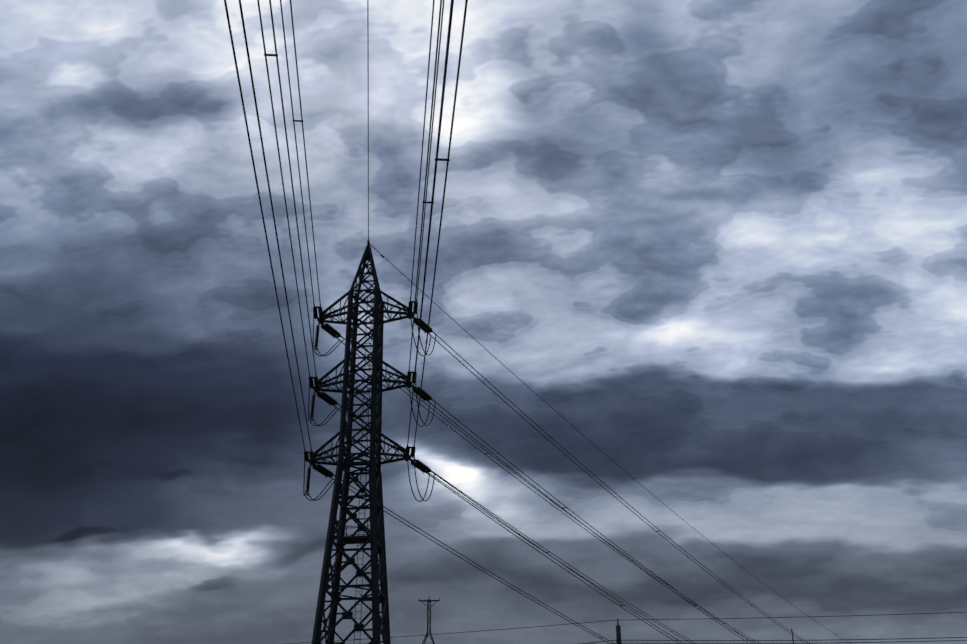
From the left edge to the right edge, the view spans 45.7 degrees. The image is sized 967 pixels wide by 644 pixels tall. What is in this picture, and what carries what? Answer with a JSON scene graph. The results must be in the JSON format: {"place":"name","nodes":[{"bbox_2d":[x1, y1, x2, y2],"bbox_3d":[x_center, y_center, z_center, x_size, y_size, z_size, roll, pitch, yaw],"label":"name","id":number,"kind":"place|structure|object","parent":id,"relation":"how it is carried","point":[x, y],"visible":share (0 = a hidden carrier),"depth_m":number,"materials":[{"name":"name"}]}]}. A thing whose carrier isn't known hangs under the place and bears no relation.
{"place":"outdoors","nodes":[
{"label":"outdoors","id":0,"kind":"place"},
{"bbox_2d":[419,596,439,643],"bbox_3d":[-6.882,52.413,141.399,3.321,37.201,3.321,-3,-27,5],"label":"distant lattice mast","id":1,"kind":"object","parent":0,"point":[429,600],"visible":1,"depth_m":148.43,"materials":[{"name":"metal"}]},
{"bbox_2d":[0,0,966,643],"label":"sky","id":2,"kind":"structure","parent":0,"point":[724,242],"materials":[{"name":"grey"}]},
{"bbox_2d":[616,625,621,643],"bbox_3d":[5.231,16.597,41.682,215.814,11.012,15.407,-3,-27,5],"label":"utility poles","id":3,"kind":"object","parent":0,"point":[618,632],"visible":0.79,"depth_m":43.96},
{"bbox_2d":[288,612,966,643],"bbox_3d":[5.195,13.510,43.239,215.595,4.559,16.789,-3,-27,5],"label":"distribution wires","id":4,"kind":"object","parent":3,"relation":"attached to","point":[721,640],"visible":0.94,"depth_m":42.80,"materials":[{"name":"black metal"}]},
{"label":"terrain","id":5,"kind":"structure","parent":0,"visible":0},
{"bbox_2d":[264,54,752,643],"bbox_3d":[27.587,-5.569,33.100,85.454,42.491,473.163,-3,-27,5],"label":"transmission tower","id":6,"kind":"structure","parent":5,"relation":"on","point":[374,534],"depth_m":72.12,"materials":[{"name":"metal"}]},
{"bbox_2d":[224,0,847,643],"bbox_3d":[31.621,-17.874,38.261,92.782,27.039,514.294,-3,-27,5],"label":"power line conductors","id":7,"kind":"object","parent":6,"relation":"attached to","point":[416,284],"visible":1,"depth_m":57.64,"materials":[{"name":"metal"}]}
]}

